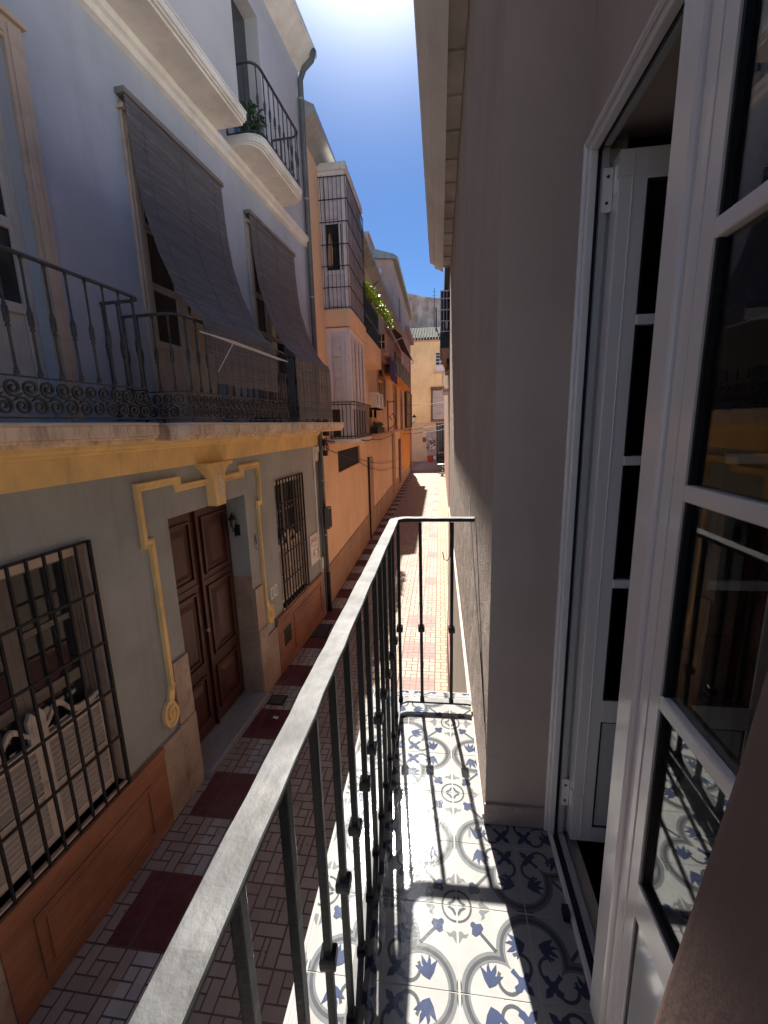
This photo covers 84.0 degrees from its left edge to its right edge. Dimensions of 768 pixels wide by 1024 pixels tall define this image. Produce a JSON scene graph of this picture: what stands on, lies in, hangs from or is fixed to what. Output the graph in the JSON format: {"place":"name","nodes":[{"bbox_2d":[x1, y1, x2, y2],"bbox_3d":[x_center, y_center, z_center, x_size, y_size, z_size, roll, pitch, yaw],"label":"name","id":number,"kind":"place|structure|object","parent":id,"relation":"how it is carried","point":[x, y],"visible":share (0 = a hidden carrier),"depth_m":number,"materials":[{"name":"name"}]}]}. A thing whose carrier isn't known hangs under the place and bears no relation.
{"place":"outdoors","nodes":[
{"label":"outdoors","id":0,"kind":"place"},
{"bbox_2d":[26,461,447,1023],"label":"street","id":1,"kind":"structure","parent":0,"point":[106,975],"depth_m":4.34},
{"bbox_2d":[0,0,343,1023],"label":"grey house","id":2,"kind":"structure","parent":1,"relation":"on","point":[208,634],"depth_m":3.92,"materials":[{"name":"paint"}]},
{"bbox_2d":[0,2,84,421],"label":"french window","id":3,"kind":"structure","parent":2,"relation":"in","point":[11,27],"depth_m":3.07,"materials":[{"name":"white wood"}]},
{"bbox_2d":[0,543,127,915],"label":"window","id":4,"kind":"structure","parent":2,"relation":"in","point":[11,644],"depth_m":3.39,"materials":[{"name":"grey wood"}]},
{"bbox_2d":[0,540,131,918],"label":"window grille","id":5,"kind":"object","parent":2,"relation":"attached to","point":[43,740],"depth_m":3.27,"materials":[{"name":"metal"}]},
{"bbox_2d":[0,244,152,421],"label":"iron railing","id":6,"kind":"object","parent":2,"relation":"on","point":[142,409],"visible":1,"depth_m":2.99,"materials":[{"name":"black metal"}]},
{"bbox_2d":[116,102,238,422],"bbox_3d":[-2.243,-2.433,4.838,0.220,2.780,1.600,1,12,11],"label":"french window","id":7,"kind":"structure","parent":2,"relation":"in","point":[159,293],"depth_m":4.59,"materials":[{"name":"white wood"}]},
{"bbox_2d":[114,85,278,391],"bbox_3d":[-1.887,-2.670,4.718,0.639,2.525,1.600,1,12,11],"label":"slatted blind","id":8,"kind":"object","parent":2,"relation":"attached to","point":[180,184],"visible":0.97,"depth_m":4.51,"materials":[{"name":"grey wood"}]},
{"bbox_2d":[122,312,288,422],"bbox_3d":[-1.880,-1.535,5.070,0.587,0.990,2.452,1,12,11],"label":"iron railing","id":9,"kind":"object","parent":2,"relation":"on","point":[270,413],"visible":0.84,"depth_m":4.20,"materials":[{"name":"black metal"}]},
{"bbox_2d":[199,331,287,371],"bbox_3d":[-1.498,-1.768,4.811,0.340,0.495,1.708,1,12,11],"label":"clothes dryer","id":10,"kind":"object","parent":9,"relation":"hanging from","point":[244,346],"visible":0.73,"depth_m":4.41,"materials":[{"name":"white metal"}]},
{"bbox_2d":[168,504,244,742],"bbox_3d":[-2.330,1.458,5.645,0.125,3.040,1.530,1,12,11],"label":"front door","id":11,"kind":"structure","parent":2,"relation":"in","point":[204,579],"depth_m":5.69,"materials":[{"name":"red wood"}]},
{"bbox_2d":[228,513,240,535],"bbox_3d":[-2.141,0.183,6.078,0.124,0.366,0.175,1,12,11],"label":"wall lantern","id":12,"kind":"object","parent":2,"relation":"attached to","point":[231,518],"depth_m":6.03,"materials":[{"name":"metal"}]},
{"bbox_2d":[231,0,251,134],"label":"upper window","id":13,"kind":"structure","parent":2,"relation":"in","point":[238,21],"depth_m":6.18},
{"bbox_2d":[239,98,267,135],"bbox_3d":[-1.748,-5.116,5.654,0.395,0.513,0.540,-4,12,-11],"label":"potted plant","id":14,"kind":"object","parent":2,"relation":"on","point":[254,121],"visible":0.48,"depth_m":5.58,"materials":[{"name":"green plant"}]},
{"bbox_2d":[226,60,300,186],"bbox_3d":[-1.671,-5.341,6.102,0.484,0.840,1.496,1,12,11],"label":"iron railing","id":15,"kind":"object","parent":2,"relation":"on","point":[284,138],"visible":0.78,"depth_m":5.84,"materials":[{"name":"black metal"}]},
{"bbox_2d":[243,218,300,421],"bbox_3d":[-1.821,-2.887,7.001,0.220,2.780,1.620,1,12,11],"label":"french window","id":16,"kind":"structure","parent":2,"relation":"in","point":[260,316],"depth_m":6.79,"materials":[{"name":"white wood"}]},
{"bbox_2d":[243,209,332,419],"bbox_3d":[-1.454,-2.966,6.944,0.640,2.861,1.640,1,12,11],"label":"slatted blind","id":17,"kind":"object","parent":2,"relation":"attached to","point":[274,254],"visible":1,"depth_m":6.78,"materials":[{"name":"grey wood"}]},
{"bbox_2d":[273,475,308,610],"bbox_3d":[-1.802,0.487,7.778,0.330,2.260,1.220,1,12,11],"label":"window","id":18,"kind":"structure","parent":2,"relation":"in","point":[284,608],"depth_m":7.94,"materials":[{"name":"grey wood"}]},
{"bbox_2d":[275,473,309,608],"bbox_3d":[-1.635,0.470,7.763,0.034,2.250,1.146,1,12,11],"label":"window grille","id":19,"kind":"object","parent":2,"relation":"attached to","point":[296,544],"depth_m":7.69,"materials":[{"name":"metal"}]},
{"bbox_2d":[264,356,331,421],"bbox_3d":[-1.440,-2.007,7.319,0.586,0.990,1.921,1,12,11],"label":"iron railing","id":20,"kind":"object","parent":2,"relation":"on","point":[298,414],"visible":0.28,"depth_m":6.48,"materials":[{"name":"black metal"}]},
{"bbox_2d":[309,531,318,566],"bbox_3d":[-1.441,0.750,8.886,0.025,0.640,0.560,1,12,11],"label":"tiled sign","id":21,"kind":"object","parent":2,"relation":"attached to","point":[313,548],"visible":1,"depth_m":8.80,"materials":[{"name":"tile"}]},
{"bbox_2d":[297,48,331,612],"bbox_3d":[-1.265,-2.979,8.615,0.392,10.644,0.182,-5,12,-17],"label":"drainpipe","id":22,"kind":"object","parent":2,"relation":"attached to","point":[307,64],"visible":0.83,"depth_m":8.28,"materials":[{"name":"metal"}]},
{"bbox_2d":[324,506,331,528],"bbox_3d":[-1.200,0.120,9.217,0.098,0.470,0.220,1,12,11],"label":"meter box","id":23,"kind":"object","parent":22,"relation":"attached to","point":[328,516],"visible":1,"depth_m":9.13,"materials":[{"name":"paint"}]},
{"bbox_2d":[319,419,329,461],"bbox_3d":[-1.258,-1.496,8.920,0.126,0.863,0.491,1,12,11],"label":"cable junction","id":24,"kind":"object","parent":2,"relation":"attached to","point":[324,441],"visible":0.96,"depth_m":8.98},
{"bbox_2d":[267,695,287,705],"bbox_3d":[-1.649,2.911,6.609,0.260,0.011,0.240,0,12,7],"label":"drain cover","id":25,"kind":"object","parent":1,"relation":"on","point":[277,699],"visible":1,"depth_m":6.59,"materials":[{"name":"metal"}]},
{"bbox_2d":[310,624,332,637],"bbox_3d":[-1.305,2.450,8.816,0.370,0.011,0.600,0,12,7],"label":"drain cover","id":26,"kind":"object","parent":1,"relation":"on","point":[321,630],"visible":0.93,"depth_m":8.77,"materials":[{"name":"metal"}]},
{"bbox_2d":[364,231,409,519],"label":"arched orange house","id":27,"kind":"structure","parent":1,"relation":"on","point":[391,448],"depth_m":21.24,"materials":[{"name":"paint"}]},
{"bbox_2d":[377,365,385,406],"bbox_3d":[-0.221,-5.625,19.016,0.290,1.741,2.630,0,12,7],"label":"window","id":28,"kind":"structure","parent":27,"relation":"in","point":[380,373],"depth_m":18.99,"materials":[{"name":"brown wood"}]},
{"bbox_2d":[379,333,395,366],"bbox_3d":[0.146,-7.184,19.081,0.500,0.850,3.800,0,12,7],"label":"box window","id":29,"kind":"structure","parent":27,"relation":"in","point":[387,348],"depth_m":17.76,"materials":[{"name":"brown wood"}]},
{"bbox_2d":[387,400,395,430],"bbox_3d":[0.387,-4.800,21.193,0.452,1.480,0.052,0,12,7],"label":"wall bracket","id":30,"kind":"object","parent":27,"relation":"attached to","point":[390,415],"depth_m":21.20,"materials":[{"name":"metal"}]},
{"bbox_2d":[390,357,396,383],"bbox_3d":[0.445,-6.347,19.319,0.068,0.900,3.003,0,12,7],"label":"purple banner","id":31,"kind":"object","parent":27,"relation":"hanging from","point":[393,369],"visible":1,"depth_m":19.04,"materials":[{"name":"purple fabric"}]},
{"bbox_2d":[393,384,397,429],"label":"window","id":32,"kind":"structure","parent":27,"relation":"in","point":[394,386],"depth_m":24.39,"materials":[{"name":"brown wood"}]},
{"bbox_2d":[398,439,400,482],"bbox_3d":[1.031,-3.310,27.598,0.050,2.800,1.200,0,12,7],"label":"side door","id":33,"kind":"structure","parent":27,"relation":"in","point":[399,440],"depth_m":27.19,"materials":[{"name":"brown wood"}]},
{"bbox_2d":[400,389,402,428],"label":"window","id":34,"kind":"structure","parent":27,"relation":"in","point":[401,394],"depth_m":28.63,"materials":[{"name":"brown wood"}]},
{"bbox_2d":[395,352,408,386],"bbox_3d":[1.106,-7.973,24.454,0.089,1.048,9.001,0,12,7],"label":"balcony screen","id":35,"kind":"object","parent":27,"relation":"on","point":[402,372],"visible":0.94,"depth_m":23.62,"materials":[{"name":"grey fabric"}]},
{"bbox_2d":[392,329,413,366],"bbox_3d":[1.084,-9.480,24.659,0.769,1.096,9.000,0,12,7],"label":"awning","id":36,"kind":"object","parent":27,"relation":"attached to","point":[400,340],"visible":0.88,"depth_m":23.68,"materials":[{"name":"brown fabric"}]},
{"bbox_2d":[374,249,413,478],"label":"pink house","id":37,"kind":"structure","parent":1,"relation":"on","point":[389,266],"depth_m":28.25,"materials":[{"name":"paint"}]},
{"bbox_2d":[404,391,411,427],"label":"window","id":38,"kind":"structure","parent":37,"relation":"in","point":[407,395],"depth_m":32.78,"materials":[{"name":"brown wood"}]},
{"bbox_2d":[427,455,435,461],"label":"red container","id":39,"kind":"object","parent":1,"relation":"on","point":[430,458],"visible":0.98,"depth_m":46.46,"materials":[{"name":"plastic"}]},
{"bbox_2d":[437,454,443,468],"bbox_3d":[5.316,-4.716,39.513,0.854,1.393,0.815,0,12,7],"label":"potted plant","id":40,"kind":"object","parent":1,"relation":"on","point":[440,460],"visible":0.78,"depth_m":39.39,"materials":[{"name":"green plant"}]},
{"bbox_2d":[440,466,444,475],"bbox_3d":[4.665,-3.337,34.215,0.506,0.851,0.678,0,12,7],"label":"potted plant","id":41,"kind":"object","parent":1,"relation":"on","point":[441,472],"visible":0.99,"depth_m":34.17,"materials":[{"name":"green plant"}]},
{"bbox_2d":[440,267,449,507],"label":"brown house","id":42,"kind":"structure","parent":1,"relation":"on","point":[444,324],"depth_m":18.71,"materials":[{"name":"paint"}]},
{"bbox_2d":[442,371,448,394],"bbox_3d":[2.924,-6.082,20.234,0.290,0.885,2.500,0,12,7],"label":"balcony railing","id":43,"kind":"object","parent":42,"relation":"on","point":[445,391],"visible":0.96,"depth_m":19.10,"materials":[{"name":"metal"}]},
{"bbox_2d":[413,0,767,1023],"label":"wall","id":44,"kind":"structure","parent":1,"relation":"on","point":[513,96],"depth_m":1.27,"materials":[{"name":"paint"}]},
{"bbox_2d":[283,688,593,1023],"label":"balcony floor","id":45,"kind":"structure","parent":44,"relation":"attached to","point":[448,944],"depth_m":1.27,"materials":[{"name":"tile"}]},
{"bbox_2d":[128,516,474,1023],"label":"balcony railing","id":46,"kind":"object","parent":45,"relation":"on","point":[218,905],"visible":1,"depth_m":0.76,"materials":[{"name":"silver metal"}]},
{"bbox_2d":[468,496,484,721],"bbox_3d":[0.412,0.329,1.930,0.004,0.643,1.002,0,12,7],"label":"wall cable","id":47,"kind":"object","parent":44,"relation":"attached to","point":[477,619],"depth_m":1.78,"materials":[{"name":"plastic"}]},
{"bbox_2d":[544,0,767,1023],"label":"french window","id":48,"kind":"structure","parent":44,"relation":"attached to","point":[660,663],"depth_m":0.72,"materials":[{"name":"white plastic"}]},
{"bbox_2d":[297,97,380,601],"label":"orange house","id":49,"kind":"structure","parent":0,"point":[349,353],"depth_m":10.07,"materials":[{"name":"paint"}]},
{"bbox_2d":[318,170,363,324],"bbox_3d":[-0.977,-6.083,10.258,0.560,2.750,1.965,0,12,7],"label":"bay window","id":50,"kind":"structure","parent":49,"relation":"in","point":[342,293],"depth_m":9.37,"materials":[{"name":"white metal"}]},
{"bbox_2d":[317,174,365,326],"bbox_3d":[-0.944,-6.027,10.258,0.625,2.620,2.080,0,12,7],"label":"bay grille","id":51,"kind":"object","parent":49,"relation":"attached to","point":[352,235],"visible":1,"depth_m":9.54,"materials":[{"name":"metal"}]},
{"bbox_2d":[326,327,365,406],"bbox_3d":[-0.906,-3.546,10.751,0.574,1.680,1.915,0,12,7],"label":"bay window","id":52,"kind":"structure","parent":49,"relation":"in","point":[345,350],"depth_m":9.91,"materials":[{"name":"white metal"}]},
{"bbox_2d":[338,446,358,471],"bbox_3d":[-1.055,-1.587,12.448,0.040,0.550,3.110,0,12,7],"label":"vent window","id":53,"kind":"structure","parent":49,"relation":"in","point":[343,462],"depth_m":12.31,"materials":[{"name":"black metal"}]},
{"bbox_2d":[329,401,371,438],"bbox_3d":[-0.822,-2.385,11.127,0.645,0.850,2.335,0,12,7],"label":"balcony railing","id":54,"kind":"object","parent":49,"relation":"on","point":[358,424],"visible":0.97,"depth_m":10.38,"materials":[{"name":"metal"}]},
{"bbox_2d":[322,432,394,442],"bbox_3d":[-0.081,-2.909,16.396,0.616,0.382,15.003,0,12,7],"label":"overhead cable","id":55,"kind":"object","parent":49,"relation":"attached to","point":[361,440],"visible":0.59,"depth_m":11.54,"materials":[{"name":"black rubber"}]},
{"bbox_2d":[325,446,401,463],"bbox_3d":[-0.030,-2.611,18.871,0.068,1.633,19.702,0,12,7],"label":"overhead cable","id":56,"kind":"object","parent":49,"relation":"attached to","point":[358,459],"visible":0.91,"depth_m":12.80,"materials":[{"name":"black rubber"}]},
{"bbox_2d":[363,293,378,346],"bbox_3d":[-0.637,-5.783,13.013,0.520,1.120,3.150,0,12,7],"label":"balcony railing","id":57,"kind":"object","parent":49,"relation":"in","point":[371,316],"depth_m":13.10,"materials":[{"name":"black metal"}]},
{"bbox_2d":[368,392,379,417],"bbox_3d":[-0.359,-4.017,16.022,0.332,0.900,0.850,0,12,7],"label":"air conditioner","id":58,"kind":"object","parent":49,"relation":"attached to","point":[374,400],"visible":0.89,"depth_m":15.60,"materials":[{"name":"white plastic"}]},
{"bbox_2d":[371,422,384,433],"bbox_3d":[-0.249,-3.349,16.784,0.315,0.480,2.112,0,12,7],"label":"window planter","id":59,"kind":"object","parent":49,"relation":"on","point":[377,430],"visible":0.98,"depth_m":16.19,"materials":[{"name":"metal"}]},
{"bbox_2d":[374,394,383,417],"bbox_3d":[-0.220,-4.240,17.090,0.332,0.900,0.850,0,12,7],"label":"air conditioner","id":60,"kind":"object","parent":49,"relation":"attached to","point":[381,403],"visible":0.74,"depth_m":16.90,"materials":[{"name":"white plastic"}]},
{"bbox_2d":[363,280,394,330],"bbox_3d":[-0.087,-6.983,14.595,0.445,0.576,6.014,0,12,9],"label":"climbing plant","id":61,"kind":"object","parent":49,"relation":"on","point":[380,308],"visible":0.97,"depth_m":13.93,"materials":[{"name":"green plant"}]},
{"bbox_2d":[296,0,444,297],"label":"sky","id":62,"kind":"structure","parent":0,"point":[362,85],"materials":[{"name":"blue"}]},
{"bbox_2d":[407,293,439,329],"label":"stone tower","id":63,"kind":"structure","parent":0,"point":[422,308],"depth_m":55.64,"materials":[{"name":"grey stone"}]},
{"bbox_2d":[410,327,444,461],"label":"yellow house","id":64,"kind":"structure","parent":0,"point":[427,369],"depth_m":46.32,"materials":[{"name":"paint"}]},
{"bbox_2d":[432,288,436,326],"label":"roof antenna","id":65,"kind":"object","parent":64,"relation":"on","point":[434,295],"visible":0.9,"depth_m":48.49,"materials":[{"name":"metal"}]},
{"bbox_2d":[431,386,444,421],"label":"window","id":66,"kind":"structure","parent":64,"relation":"in","point":[438,409],"depth_m":46.33,"materials":[{"name":"white plastic"}]},
{"bbox_2d":[435,352,444,371],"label":"window","id":67,"kind":"structure","parent":64,"relation":"in","point":[439,367],"depth_m":45.52,"materials":[{"name":"white plastic"}]},
{"bbox_2d":[436,423,443,460],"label":"dark doorway","id":68,"kind":"structure","parent":64,"relation":"in","point":[439,434],"depth_m":47.13,"materials":[{"name":"metal"}]}
]}

